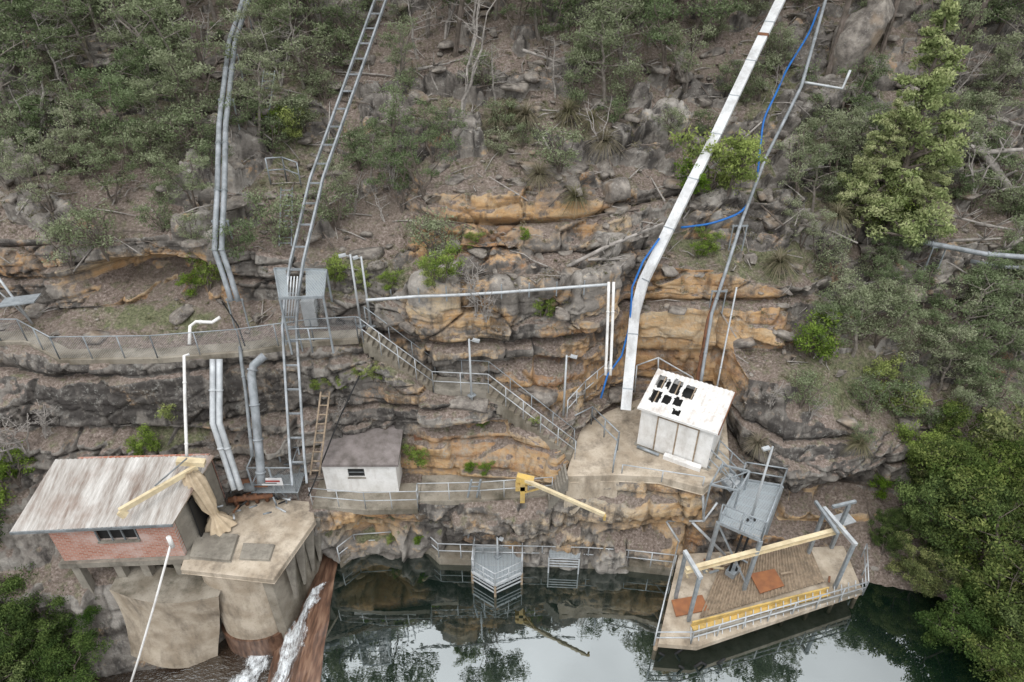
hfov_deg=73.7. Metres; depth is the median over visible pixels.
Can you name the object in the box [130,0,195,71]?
eucalyptus tree
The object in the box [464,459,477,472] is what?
green shrub
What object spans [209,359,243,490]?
white conduit pipes
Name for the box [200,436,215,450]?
bare bush
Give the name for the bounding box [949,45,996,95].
dead tree
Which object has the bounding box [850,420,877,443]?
grey shrub
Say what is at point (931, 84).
tall green tree
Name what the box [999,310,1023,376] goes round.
eucalyptus tree
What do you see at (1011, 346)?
eucalyptus tree
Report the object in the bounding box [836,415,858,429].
boulder
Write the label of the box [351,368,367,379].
green shrub
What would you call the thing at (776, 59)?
grey shrub
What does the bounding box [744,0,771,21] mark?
grey shrub
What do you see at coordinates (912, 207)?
green shrub
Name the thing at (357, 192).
dead tree
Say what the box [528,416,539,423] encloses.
green shrub
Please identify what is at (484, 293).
ledge pipeline
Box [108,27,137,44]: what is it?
grey shrub
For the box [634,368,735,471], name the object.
white shed
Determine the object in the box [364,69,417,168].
eucalyptus tree
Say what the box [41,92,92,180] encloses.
eucalyptus tree
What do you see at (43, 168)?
eucalyptus tree
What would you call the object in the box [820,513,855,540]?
timber screen
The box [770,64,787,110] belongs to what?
dead tree
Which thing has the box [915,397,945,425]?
grey shrub
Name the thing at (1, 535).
riverbank tree
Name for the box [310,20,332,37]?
grey shrub
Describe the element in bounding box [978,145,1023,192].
grey shrub
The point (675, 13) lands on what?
eucalyptus tree
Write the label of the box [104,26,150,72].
grey shrub
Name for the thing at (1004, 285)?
eucalyptus tree
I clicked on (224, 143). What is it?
grey pipeline
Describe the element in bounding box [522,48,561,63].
fallen log
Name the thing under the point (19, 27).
eucalyptus tree
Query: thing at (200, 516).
doorway
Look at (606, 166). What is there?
boulder
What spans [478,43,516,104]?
dead tree
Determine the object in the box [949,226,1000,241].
fallen log
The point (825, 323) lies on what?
grey shrub
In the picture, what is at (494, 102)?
grey shrub
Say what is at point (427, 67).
fallen log
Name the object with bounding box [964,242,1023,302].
eucalyptus tree
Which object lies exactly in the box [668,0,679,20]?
eucalyptus tree
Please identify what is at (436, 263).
green shrub
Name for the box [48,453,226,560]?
walls
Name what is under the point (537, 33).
eucalyptus tree
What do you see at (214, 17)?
eucalyptus tree
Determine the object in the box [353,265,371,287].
green shrub
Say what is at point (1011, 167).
grey shrub
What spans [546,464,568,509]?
stairs
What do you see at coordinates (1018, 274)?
eucalyptus tree
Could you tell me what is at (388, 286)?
green shrub
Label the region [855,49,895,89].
grey shrub
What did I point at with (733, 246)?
grey pipeline
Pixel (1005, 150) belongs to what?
fallen log
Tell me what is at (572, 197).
grass tree
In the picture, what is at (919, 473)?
riverbank tree
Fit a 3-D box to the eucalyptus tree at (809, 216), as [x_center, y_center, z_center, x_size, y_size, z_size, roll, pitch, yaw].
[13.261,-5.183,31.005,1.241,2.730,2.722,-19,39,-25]
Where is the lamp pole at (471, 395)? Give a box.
[467,338,479,399]
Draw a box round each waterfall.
[233,656,267,681]
[273,583,324,681]
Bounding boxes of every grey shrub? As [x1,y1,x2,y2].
[0,27,30,73]
[0,85,69,139]
[0,88,14,125]
[1,105,45,152]
[7,75,52,111]
[7,133,44,152]
[28,119,101,175]
[29,213,99,273]
[30,47,63,80]
[42,195,120,261]
[44,100,80,126]
[49,137,83,167]
[50,15,77,41]
[56,0,106,28]
[77,117,101,138]
[97,56,147,111]
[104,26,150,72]
[104,109,167,168]
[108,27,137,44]
[128,195,174,232]
[134,1,171,32]
[135,115,177,159]
[142,101,223,157]
[142,120,160,136]
[145,180,167,201]
[148,154,183,191]
[153,139,187,168]
[169,87,196,109]
[173,206,212,241]
[191,136,233,175]
[192,121,222,144]
[203,212,261,260]
[207,19,225,42]
[215,0,234,20]
[215,85,269,129]
[225,25,280,66]
[231,71,267,120]
[243,182,308,249]
[251,0,288,20]
[252,108,299,153]
[267,90,326,133]
[273,33,341,86]
[274,88,319,131]
[299,73,331,100]
[304,21,361,68]
[304,66,342,105]
[308,178,359,229]
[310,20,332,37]
[314,0,375,48]
[325,116,375,170]
[357,0,379,11]
[386,0,411,23]
[395,65,420,89]
[398,206,471,262]
[416,106,450,134]
[455,42,498,95]
[483,96,519,133]
[483,126,511,156]
[512,119,537,147]
[529,121,584,173]
[558,65,595,111]
[575,39,608,74]
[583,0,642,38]
[595,91,630,122]
[596,57,650,107]
[651,101,688,135]
[690,107,719,141]
[694,12,735,43]
[708,56,756,96]
[740,83,754,106]
[743,55,774,101]
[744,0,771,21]
[761,30,799,79]
[782,364,839,408]
[790,0,806,7]
[795,117,823,141]
[798,130,821,148]
[805,92,829,121]
[805,296,852,337]
[808,223,854,271]
[815,183,841,202]
[817,108,875,167]
[822,172,858,207]
[831,144,867,186]
[842,370,897,415]
[850,85,877,107]
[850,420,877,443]
[853,0,866,11]
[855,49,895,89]
[855,244,905,281]
[863,125,910,152]
[873,370,931,417]
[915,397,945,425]
[918,221,947,258]
[921,41,957,76]
[926,86,978,137]
[935,322,973,349]
[943,75,958,93]
[944,164,985,198]
[950,264,987,302]
[951,163,1015,217]
[954,0,998,20]
[959,88,997,119]
[964,78,1003,101]
[965,89,991,109]
[976,419,1003,447]
[978,59,1023,104]
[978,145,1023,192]
[984,151,1023,203]
[985,118,1016,148]
[989,180,1023,217]
[989,222,1023,253]
[1004,185,1023,218]
[1008,171,1023,189]
[1010,204,1023,222]
[1013,186,1023,212]
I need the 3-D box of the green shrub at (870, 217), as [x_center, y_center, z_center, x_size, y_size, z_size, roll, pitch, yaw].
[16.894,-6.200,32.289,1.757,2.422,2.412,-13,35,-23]
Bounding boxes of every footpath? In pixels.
[0,329,361,364]
[312,475,546,514]
[340,545,673,575]
[434,377,487,397]
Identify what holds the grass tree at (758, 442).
on the hillside terrain at (104, 410)
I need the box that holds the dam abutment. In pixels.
[181,499,323,657]
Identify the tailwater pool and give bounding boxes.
[92,639,272,681]
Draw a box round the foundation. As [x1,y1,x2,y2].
[58,505,234,594]
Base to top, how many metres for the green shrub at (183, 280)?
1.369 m
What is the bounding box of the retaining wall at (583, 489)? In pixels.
[564,477,618,514]
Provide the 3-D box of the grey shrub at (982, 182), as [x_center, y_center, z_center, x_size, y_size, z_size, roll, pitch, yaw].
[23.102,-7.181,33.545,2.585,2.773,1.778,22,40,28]
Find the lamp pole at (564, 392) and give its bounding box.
[562,354,577,416]
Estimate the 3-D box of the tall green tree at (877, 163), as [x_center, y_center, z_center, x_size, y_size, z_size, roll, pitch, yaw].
[16.372,-7.769,30.517,3.193,7.044,3.470,24,42,29]
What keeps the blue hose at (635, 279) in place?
attached to the white conduit
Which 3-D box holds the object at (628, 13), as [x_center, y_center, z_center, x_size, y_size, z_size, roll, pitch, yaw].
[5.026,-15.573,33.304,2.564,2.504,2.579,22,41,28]
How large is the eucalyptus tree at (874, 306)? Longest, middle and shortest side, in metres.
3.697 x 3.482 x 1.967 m
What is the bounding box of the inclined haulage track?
[273,0,386,485]
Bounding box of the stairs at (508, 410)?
[486,380,576,465]
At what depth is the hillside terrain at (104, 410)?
29.88 m
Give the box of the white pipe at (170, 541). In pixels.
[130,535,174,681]
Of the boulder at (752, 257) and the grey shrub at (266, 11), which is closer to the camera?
the boulder at (752, 257)
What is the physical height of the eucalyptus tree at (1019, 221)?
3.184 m
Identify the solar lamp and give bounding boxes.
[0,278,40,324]
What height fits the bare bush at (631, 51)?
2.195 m
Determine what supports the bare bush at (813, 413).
on the hillside terrain at (104, 410)
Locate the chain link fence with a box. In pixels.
[0,316,363,358]
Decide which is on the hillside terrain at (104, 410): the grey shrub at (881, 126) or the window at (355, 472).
the grey shrub at (881, 126)
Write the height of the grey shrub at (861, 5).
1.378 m
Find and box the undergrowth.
[0,0,1023,447]
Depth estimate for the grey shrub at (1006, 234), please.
31.85 m
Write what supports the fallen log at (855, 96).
on the hillside terrain at (104, 410)
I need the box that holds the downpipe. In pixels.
[604,282,614,374]
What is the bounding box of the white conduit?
[621,0,785,410]
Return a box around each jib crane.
[116,456,237,536]
[515,473,605,520]
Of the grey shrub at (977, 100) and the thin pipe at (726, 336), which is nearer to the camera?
the thin pipe at (726, 336)
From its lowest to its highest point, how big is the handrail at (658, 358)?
1.627 m
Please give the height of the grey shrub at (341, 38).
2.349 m
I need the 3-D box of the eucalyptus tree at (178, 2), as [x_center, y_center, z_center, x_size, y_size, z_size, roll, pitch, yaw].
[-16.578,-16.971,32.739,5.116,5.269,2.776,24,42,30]
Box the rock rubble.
[0,0,1023,440]
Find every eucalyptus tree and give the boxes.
[0,0,17,47]
[0,0,66,87]
[0,0,81,70]
[0,1,49,125]
[0,90,33,152]
[0,127,41,196]
[0,129,9,190]
[0,142,68,219]
[12,35,97,124]
[15,0,122,83]
[35,0,75,26]
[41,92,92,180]
[57,88,125,164]
[63,131,144,203]
[67,67,142,155]
[82,1,102,42]
[84,0,166,47]
[96,0,200,100]
[96,19,172,100]
[104,35,183,109]
[118,72,192,144]
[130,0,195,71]
[136,147,212,209]
[139,28,236,139]
[166,0,190,38]
[208,0,216,20]
[219,1,281,82]
[226,49,285,136]
[246,0,333,88]
[253,0,299,56]
[290,0,328,35]
[293,0,356,46]
[319,153,356,207]
[347,124,391,192]
[356,130,420,212]
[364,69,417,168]
[377,14,418,87]
[377,128,463,199]
[404,93,471,163]
[425,0,441,37]
[431,0,473,27]
[489,0,540,39]
[523,0,584,55]
[526,0,540,40]
[543,0,614,47]
[557,12,613,87]
[564,0,592,33]
[566,5,644,109]
[578,0,664,82]
[630,0,701,47]
[632,0,682,76]
[635,0,648,29]
[658,19,715,93]
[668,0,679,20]
[681,0,755,42]
[682,0,746,52]
[768,21,802,74]
[773,118,825,198]
[781,196,836,249]
[791,137,848,212]
[792,58,884,126]
[800,287,867,363]
[806,102,868,181]
[822,247,866,329]
[824,154,867,213]
[832,272,906,357]
[845,95,895,152]
[849,280,928,340]
[861,254,925,309]
[861,276,929,348]
[863,228,908,283]
[879,206,947,262]
[885,260,949,321]
[888,312,977,367]
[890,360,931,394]
[903,101,1007,171]
[905,265,991,340]
[911,0,995,62]
[911,304,1006,366]
[924,332,986,392]
[928,264,1023,342]
[935,87,1017,153]
[948,374,988,423]
[953,349,1023,422]
[954,357,1023,402]
[955,265,1023,352]
[956,311,1023,383]
[960,0,969,19]
[960,0,1018,48]
[960,286,1023,364]
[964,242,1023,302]
[977,0,1023,82]
[979,6,1023,105]
[984,253,1023,341]
[991,328,1023,385]
[993,358,1023,417]
[994,0,1023,37]
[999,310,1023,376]
[1000,249,1023,305]
[1001,97,1023,152]
[1006,211,1023,276]
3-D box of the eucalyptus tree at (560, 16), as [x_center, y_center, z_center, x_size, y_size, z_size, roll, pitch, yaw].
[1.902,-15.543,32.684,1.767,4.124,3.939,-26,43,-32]
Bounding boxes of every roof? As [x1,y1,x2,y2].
[9,455,213,534]
[316,425,402,466]
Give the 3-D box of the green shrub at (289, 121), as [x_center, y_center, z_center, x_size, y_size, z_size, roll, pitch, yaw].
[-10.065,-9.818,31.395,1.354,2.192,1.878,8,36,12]
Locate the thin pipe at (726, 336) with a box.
[716,287,737,386]
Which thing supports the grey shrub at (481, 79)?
on the hillside terrain at (104, 410)
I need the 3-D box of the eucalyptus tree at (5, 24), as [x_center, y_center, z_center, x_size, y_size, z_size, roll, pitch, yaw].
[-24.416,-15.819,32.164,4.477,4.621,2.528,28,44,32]
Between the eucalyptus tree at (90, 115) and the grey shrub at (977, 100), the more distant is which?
the grey shrub at (977, 100)
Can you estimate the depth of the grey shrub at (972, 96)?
33.95 m
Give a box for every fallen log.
[417,52,450,70]
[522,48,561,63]
[566,219,663,266]
[588,248,626,260]
[705,121,761,173]
[791,163,829,175]
[846,83,869,105]
[946,205,981,223]
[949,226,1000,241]
[953,135,1022,154]
[970,132,1022,212]
[975,218,1014,230]
[979,179,1019,194]
[985,106,1023,127]
[985,237,1022,283]
[1011,221,1023,250]
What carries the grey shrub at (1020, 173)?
on the hillside terrain at (104, 410)
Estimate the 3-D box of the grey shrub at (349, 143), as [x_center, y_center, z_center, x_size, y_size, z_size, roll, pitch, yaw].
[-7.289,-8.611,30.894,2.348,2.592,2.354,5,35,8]
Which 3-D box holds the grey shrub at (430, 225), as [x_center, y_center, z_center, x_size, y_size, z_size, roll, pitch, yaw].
[-3.344,-4.334,28.467,2.780,2.720,2.774,16,38,22]
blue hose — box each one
[600,238,659,397]
[681,7,819,228]
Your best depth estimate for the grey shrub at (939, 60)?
34.11 m
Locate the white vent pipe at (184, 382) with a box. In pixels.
[182,353,189,456]
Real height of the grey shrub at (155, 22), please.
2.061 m
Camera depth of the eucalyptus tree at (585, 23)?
30.43 m
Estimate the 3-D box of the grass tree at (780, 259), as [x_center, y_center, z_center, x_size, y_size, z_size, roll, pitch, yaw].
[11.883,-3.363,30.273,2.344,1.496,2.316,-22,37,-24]
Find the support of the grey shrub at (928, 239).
on the hillside terrain at (104, 410)
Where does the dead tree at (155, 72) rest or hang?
on the hillside terrain at (104, 410)
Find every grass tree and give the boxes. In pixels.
[482,106,513,137]
[499,98,523,126]
[505,100,548,133]
[517,160,563,196]
[548,96,586,133]
[556,184,592,214]
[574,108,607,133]
[580,124,626,165]
[736,430,775,463]
[758,247,800,288]
[815,201,858,234]
[838,428,875,463]
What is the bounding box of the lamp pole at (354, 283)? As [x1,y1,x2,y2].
[338,253,365,331]
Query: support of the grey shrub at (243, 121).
on the hillside terrain at (104, 410)
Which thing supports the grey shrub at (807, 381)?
on the hillside terrain at (104, 410)
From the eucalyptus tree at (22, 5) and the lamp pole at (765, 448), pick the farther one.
the eucalyptus tree at (22, 5)
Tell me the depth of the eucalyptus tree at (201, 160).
26.89 m
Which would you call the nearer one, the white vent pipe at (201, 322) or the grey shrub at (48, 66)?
the white vent pipe at (201, 322)
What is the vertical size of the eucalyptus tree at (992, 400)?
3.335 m
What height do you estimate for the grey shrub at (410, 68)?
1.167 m
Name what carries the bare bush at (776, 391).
on the hillside terrain at (104, 410)
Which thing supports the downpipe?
attached to the hillside terrain at (104, 410)
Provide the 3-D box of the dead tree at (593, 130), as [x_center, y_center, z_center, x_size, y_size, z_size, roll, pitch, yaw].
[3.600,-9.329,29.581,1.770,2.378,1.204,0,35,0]
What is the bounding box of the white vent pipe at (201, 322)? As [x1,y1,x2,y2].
[187,316,220,344]
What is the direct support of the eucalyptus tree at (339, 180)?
on the hillside terrain at (104, 410)
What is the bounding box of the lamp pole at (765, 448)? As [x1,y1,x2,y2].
[748,445,773,523]
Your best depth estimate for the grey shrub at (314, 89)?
32.00 m
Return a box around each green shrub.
[0,439,35,488]
[0,446,14,507]
[125,435,143,454]
[133,423,161,454]
[154,403,179,423]
[175,266,200,296]
[184,252,226,291]
[254,103,285,136]
[276,106,311,144]
[309,378,322,393]
[320,378,331,386]
[321,251,350,288]
[334,376,347,390]
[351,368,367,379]
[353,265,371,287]
[360,363,381,382]
[377,269,404,291]
[385,533,394,545]
[401,444,429,468]
[412,535,423,544]
[413,240,466,282]
[419,257,443,288]
[464,230,485,247]
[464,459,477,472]
[476,422,489,428]
[477,461,496,475]
[518,226,530,243]
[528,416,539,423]
[532,298,555,321]
[668,123,761,194]
[674,155,713,200]
[689,238,713,257]
[694,226,726,253]
[715,131,770,195]
[790,309,843,360]
[851,184,887,229]
[863,352,909,396]
[867,473,893,499]
[881,380,933,418]
[886,177,930,224]
[887,148,931,183]
[890,419,946,461]
[905,182,930,219]
[908,430,958,472]
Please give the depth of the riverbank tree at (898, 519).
29.62 m
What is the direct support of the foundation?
on the hillside terrain at (104, 410)
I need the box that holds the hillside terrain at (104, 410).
[0,0,1023,681]
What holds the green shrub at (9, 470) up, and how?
on the hillside terrain at (104, 410)
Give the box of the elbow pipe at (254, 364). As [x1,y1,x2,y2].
[247,353,266,483]
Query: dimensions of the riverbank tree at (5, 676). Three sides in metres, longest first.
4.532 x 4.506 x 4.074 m
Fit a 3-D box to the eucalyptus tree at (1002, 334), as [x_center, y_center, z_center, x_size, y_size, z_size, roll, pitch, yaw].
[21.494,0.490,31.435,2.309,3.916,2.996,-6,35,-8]
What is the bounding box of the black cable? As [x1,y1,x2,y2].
[221,301,368,495]
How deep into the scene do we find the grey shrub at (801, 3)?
34.98 m
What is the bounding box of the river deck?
[653,541,868,668]
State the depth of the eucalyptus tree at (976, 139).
31.45 m
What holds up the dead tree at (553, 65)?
on the hillside terrain at (104, 410)
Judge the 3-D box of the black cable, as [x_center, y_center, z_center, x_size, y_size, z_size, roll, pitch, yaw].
[-9.614,1.822,28.912,6.001,6.207,4.412,20,40,26]
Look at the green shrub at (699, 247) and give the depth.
29.97 m
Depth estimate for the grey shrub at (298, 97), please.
31.25 m
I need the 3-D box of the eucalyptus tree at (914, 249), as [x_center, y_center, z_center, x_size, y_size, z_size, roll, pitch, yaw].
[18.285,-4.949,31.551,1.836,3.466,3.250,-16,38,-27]
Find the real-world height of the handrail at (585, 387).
1.490 m
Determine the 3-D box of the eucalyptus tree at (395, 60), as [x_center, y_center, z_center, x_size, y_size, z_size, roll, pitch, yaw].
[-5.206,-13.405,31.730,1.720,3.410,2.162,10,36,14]
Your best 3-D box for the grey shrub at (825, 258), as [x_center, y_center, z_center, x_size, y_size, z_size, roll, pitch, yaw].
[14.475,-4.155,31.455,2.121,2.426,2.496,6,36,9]
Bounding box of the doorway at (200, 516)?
[188,495,208,536]
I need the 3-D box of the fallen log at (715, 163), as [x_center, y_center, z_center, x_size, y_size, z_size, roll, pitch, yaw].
[9.771,-8.491,31.008,3.209,2.606,0.472,-11,37,-15]
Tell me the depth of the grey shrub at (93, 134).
30.82 m
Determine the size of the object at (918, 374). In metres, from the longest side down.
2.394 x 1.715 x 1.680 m
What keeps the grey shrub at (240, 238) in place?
on the hillside terrain at (104, 410)
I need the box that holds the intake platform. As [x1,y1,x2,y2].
[471,535,522,596]
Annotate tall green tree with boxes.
[829,88,913,239]
[836,0,974,257]
[877,126,956,248]
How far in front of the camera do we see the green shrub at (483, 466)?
29.68 m
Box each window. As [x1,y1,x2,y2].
[93,529,140,543]
[348,469,365,478]
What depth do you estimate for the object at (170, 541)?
26.15 m
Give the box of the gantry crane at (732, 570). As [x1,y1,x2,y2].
[674,500,857,621]
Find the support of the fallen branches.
on the hillside terrain at (104, 410)
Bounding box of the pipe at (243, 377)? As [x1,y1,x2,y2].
[238,346,253,456]
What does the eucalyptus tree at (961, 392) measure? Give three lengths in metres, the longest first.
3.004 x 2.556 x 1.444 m
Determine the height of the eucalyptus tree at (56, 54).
3.844 m
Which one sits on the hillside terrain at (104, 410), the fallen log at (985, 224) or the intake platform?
the fallen log at (985, 224)
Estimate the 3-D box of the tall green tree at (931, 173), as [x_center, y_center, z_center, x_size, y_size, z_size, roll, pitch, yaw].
[18.550,-6.801,30.771,3.325,5.870,3.060,23,41,27]
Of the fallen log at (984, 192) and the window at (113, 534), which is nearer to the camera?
the window at (113, 534)
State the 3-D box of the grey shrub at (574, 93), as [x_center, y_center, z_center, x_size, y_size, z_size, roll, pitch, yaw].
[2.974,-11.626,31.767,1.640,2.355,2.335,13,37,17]
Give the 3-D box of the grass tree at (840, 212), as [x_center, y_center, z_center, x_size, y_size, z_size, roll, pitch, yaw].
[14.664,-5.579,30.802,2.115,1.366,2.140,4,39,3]
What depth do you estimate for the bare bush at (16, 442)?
26.99 m
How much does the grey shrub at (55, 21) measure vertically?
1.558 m
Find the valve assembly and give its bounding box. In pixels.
[217,478,290,519]
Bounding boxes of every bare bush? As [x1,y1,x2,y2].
[0,413,37,457]
[0,429,14,467]
[32,400,56,438]
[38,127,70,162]
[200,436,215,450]
[334,398,348,417]
[363,139,412,190]
[454,257,484,317]
[468,290,509,324]
[622,40,641,71]
[766,381,790,407]
[807,389,830,419]
[962,395,1000,418]
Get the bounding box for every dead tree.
[8,77,54,152]
[25,12,93,99]
[103,20,158,101]
[165,4,225,79]
[258,20,304,85]
[344,171,367,214]
[360,176,390,221]
[403,0,439,59]
[438,0,483,52]
[444,0,456,38]
[450,0,495,117]
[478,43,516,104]
[529,36,568,98]
[576,97,615,152]
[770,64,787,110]
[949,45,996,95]
[964,124,1015,193]
[984,107,1023,165]
[1005,153,1023,214]
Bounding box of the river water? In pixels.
[320,554,1022,681]
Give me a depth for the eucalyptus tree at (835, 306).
29.61 m
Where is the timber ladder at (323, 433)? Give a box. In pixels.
[309,392,329,474]
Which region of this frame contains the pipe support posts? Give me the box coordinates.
[390,280,584,302]
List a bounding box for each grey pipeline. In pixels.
[211,0,252,329]
[699,0,826,381]
[804,70,851,89]
[902,237,1023,269]
[970,259,1023,269]
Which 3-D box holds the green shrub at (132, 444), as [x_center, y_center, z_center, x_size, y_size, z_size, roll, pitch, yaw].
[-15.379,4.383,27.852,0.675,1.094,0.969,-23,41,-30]
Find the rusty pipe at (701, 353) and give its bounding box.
[696,277,725,380]
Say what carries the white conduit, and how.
on the hillside terrain at (104, 410)
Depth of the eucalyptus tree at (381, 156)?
29.36 m
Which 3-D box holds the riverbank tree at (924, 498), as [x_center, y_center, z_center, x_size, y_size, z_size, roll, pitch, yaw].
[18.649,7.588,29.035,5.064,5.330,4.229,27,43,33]
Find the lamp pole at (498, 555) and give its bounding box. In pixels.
[494,536,503,559]
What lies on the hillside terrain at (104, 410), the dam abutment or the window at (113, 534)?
the dam abutment
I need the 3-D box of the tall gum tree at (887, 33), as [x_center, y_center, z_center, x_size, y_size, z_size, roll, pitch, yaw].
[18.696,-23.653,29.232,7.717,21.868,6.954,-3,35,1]
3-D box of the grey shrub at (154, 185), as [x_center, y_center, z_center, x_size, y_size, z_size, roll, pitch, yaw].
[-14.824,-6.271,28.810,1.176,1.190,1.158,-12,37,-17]
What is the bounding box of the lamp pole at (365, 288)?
[352,255,375,326]
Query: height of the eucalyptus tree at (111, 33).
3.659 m
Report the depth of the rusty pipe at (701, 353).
30.12 m
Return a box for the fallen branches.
[0,0,1023,414]
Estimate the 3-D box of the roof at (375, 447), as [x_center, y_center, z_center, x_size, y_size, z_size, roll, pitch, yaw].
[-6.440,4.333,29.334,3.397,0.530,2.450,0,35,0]
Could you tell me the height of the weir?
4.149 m
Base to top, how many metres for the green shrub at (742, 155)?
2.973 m
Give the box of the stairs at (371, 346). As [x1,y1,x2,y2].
[362,327,436,391]
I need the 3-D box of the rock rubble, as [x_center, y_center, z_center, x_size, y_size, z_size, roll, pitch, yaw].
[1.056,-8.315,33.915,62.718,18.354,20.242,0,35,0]
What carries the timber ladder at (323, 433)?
on the hillside terrain at (104, 410)
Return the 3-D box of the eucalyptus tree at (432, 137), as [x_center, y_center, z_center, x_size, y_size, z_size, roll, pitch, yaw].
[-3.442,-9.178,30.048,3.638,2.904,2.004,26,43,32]
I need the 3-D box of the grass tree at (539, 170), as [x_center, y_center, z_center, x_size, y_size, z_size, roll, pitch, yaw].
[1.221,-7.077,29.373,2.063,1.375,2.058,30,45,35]
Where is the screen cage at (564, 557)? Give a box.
[548,549,580,573]
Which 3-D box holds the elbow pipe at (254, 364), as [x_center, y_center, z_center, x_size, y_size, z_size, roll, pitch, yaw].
[-10.067,3.127,27.288,0.751,4.703,2.861,0,35,0]
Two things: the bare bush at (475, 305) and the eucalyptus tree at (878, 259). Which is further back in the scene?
the eucalyptus tree at (878, 259)
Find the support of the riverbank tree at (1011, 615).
on the hillside terrain at (104, 410)
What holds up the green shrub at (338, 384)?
on the hillside terrain at (104, 410)
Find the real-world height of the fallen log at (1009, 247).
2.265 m
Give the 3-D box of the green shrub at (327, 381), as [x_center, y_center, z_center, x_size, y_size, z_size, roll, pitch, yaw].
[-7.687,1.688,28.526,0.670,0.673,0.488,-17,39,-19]
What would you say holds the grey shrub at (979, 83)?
on the hillside terrain at (104, 410)
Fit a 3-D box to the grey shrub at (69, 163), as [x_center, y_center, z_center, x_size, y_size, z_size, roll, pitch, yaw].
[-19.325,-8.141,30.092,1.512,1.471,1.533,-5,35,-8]
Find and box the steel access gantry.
[666,440,787,590]
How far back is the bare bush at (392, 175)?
30.58 m
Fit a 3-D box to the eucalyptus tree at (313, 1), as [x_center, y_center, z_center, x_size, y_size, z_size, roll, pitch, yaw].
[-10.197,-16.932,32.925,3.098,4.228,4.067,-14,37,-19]
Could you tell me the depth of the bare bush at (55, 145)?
29.91 m
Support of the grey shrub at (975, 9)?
on the hillside terrain at (104, 410)
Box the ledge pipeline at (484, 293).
[366,283,606,301]
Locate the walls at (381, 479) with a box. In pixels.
[322,455,401,491]
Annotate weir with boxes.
[268,554,337,681]
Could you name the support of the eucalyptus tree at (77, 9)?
on the hillside terrain at (104, 410)
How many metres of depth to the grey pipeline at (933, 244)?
31.11 m
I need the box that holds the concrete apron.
[109,565,220,668]
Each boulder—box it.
[0,152,43,185]
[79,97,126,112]
[448,396,488,413]
[596,159,614,177]
[601,177,630,203]
[743,252,757,263]
[779,134,798,149]
[827,0,886,82]
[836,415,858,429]
[863,235,875,243]
[867,0,894,23]
[893,283,927,301]
[948,273,966,291]
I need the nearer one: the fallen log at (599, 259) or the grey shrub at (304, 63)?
the fallen log at (599, 259)
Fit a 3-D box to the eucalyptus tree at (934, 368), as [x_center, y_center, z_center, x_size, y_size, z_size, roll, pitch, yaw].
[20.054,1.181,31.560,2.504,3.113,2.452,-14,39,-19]
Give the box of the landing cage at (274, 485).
[246,447,304,499]
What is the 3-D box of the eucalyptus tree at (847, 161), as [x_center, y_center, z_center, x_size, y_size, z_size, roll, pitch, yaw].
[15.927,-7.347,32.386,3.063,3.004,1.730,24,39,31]
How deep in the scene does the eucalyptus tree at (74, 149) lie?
27.91 m
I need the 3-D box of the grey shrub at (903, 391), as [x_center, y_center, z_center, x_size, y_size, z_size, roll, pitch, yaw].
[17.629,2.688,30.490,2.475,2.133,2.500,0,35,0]
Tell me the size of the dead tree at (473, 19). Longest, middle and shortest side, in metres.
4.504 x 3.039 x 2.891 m
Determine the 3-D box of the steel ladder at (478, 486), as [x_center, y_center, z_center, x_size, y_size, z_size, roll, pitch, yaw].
[-1.879,7.473,29.950,1.278,4.414,0.268,17,38,23]
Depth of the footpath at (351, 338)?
27.20 m
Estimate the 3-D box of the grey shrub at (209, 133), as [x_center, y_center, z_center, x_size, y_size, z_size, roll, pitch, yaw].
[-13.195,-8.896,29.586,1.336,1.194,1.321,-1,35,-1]
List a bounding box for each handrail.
[265,157,301,187]
[308,477,552,509]
[336,531,676,568]
[360,307,575,458]
[566,361,609,417]
[575,406,704,485]
[634,357,693,391]
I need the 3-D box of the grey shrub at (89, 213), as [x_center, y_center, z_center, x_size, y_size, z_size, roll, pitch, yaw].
[-17.086,-4.410,27.359,2.600,2.738,2.631,-12,37,-17]
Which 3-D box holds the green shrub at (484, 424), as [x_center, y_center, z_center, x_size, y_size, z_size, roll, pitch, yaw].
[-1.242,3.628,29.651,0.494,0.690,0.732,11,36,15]
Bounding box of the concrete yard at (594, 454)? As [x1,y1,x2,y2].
[567,398,729,495]
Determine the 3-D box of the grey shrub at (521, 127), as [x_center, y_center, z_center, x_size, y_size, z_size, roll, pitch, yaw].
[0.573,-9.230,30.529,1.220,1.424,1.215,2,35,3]
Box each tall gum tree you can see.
[3,0,26,67]
[121,0,128,35]
[180,0,207,84]
[301,0,314,35]
[453,0,464,57]
[825,0,851,74]
[879,0,899,53]
[956,0,988,49]
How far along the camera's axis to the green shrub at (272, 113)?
31.34 m
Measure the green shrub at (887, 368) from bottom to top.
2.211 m
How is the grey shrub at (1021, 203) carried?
on the hillside terrain at (104, 410)
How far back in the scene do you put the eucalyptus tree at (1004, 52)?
33.45 m
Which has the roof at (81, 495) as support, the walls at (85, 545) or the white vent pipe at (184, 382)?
the white vent pipe at (184, 382)
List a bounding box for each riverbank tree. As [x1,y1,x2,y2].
[0,497,10,546]
[0,562,38,621]
[0,575,74,681]
[0,615,39,681]
[11,622,113,681]
[58,597,102,631]
[867,506,923,559]
[885,530,969,597]
[893,434,1023,569]
[902,398,996,517]
[909,442,997,510]
[913,563,1023,665]
[914,437,1023,607]
[930,398,1023,500]
[930,463,1023,642]
[961,603,1023,681]
[971,401,1023,517]
[983,559,1023,669]
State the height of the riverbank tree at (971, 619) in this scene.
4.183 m
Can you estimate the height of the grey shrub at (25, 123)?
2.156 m
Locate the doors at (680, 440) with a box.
[652,416,699,461]

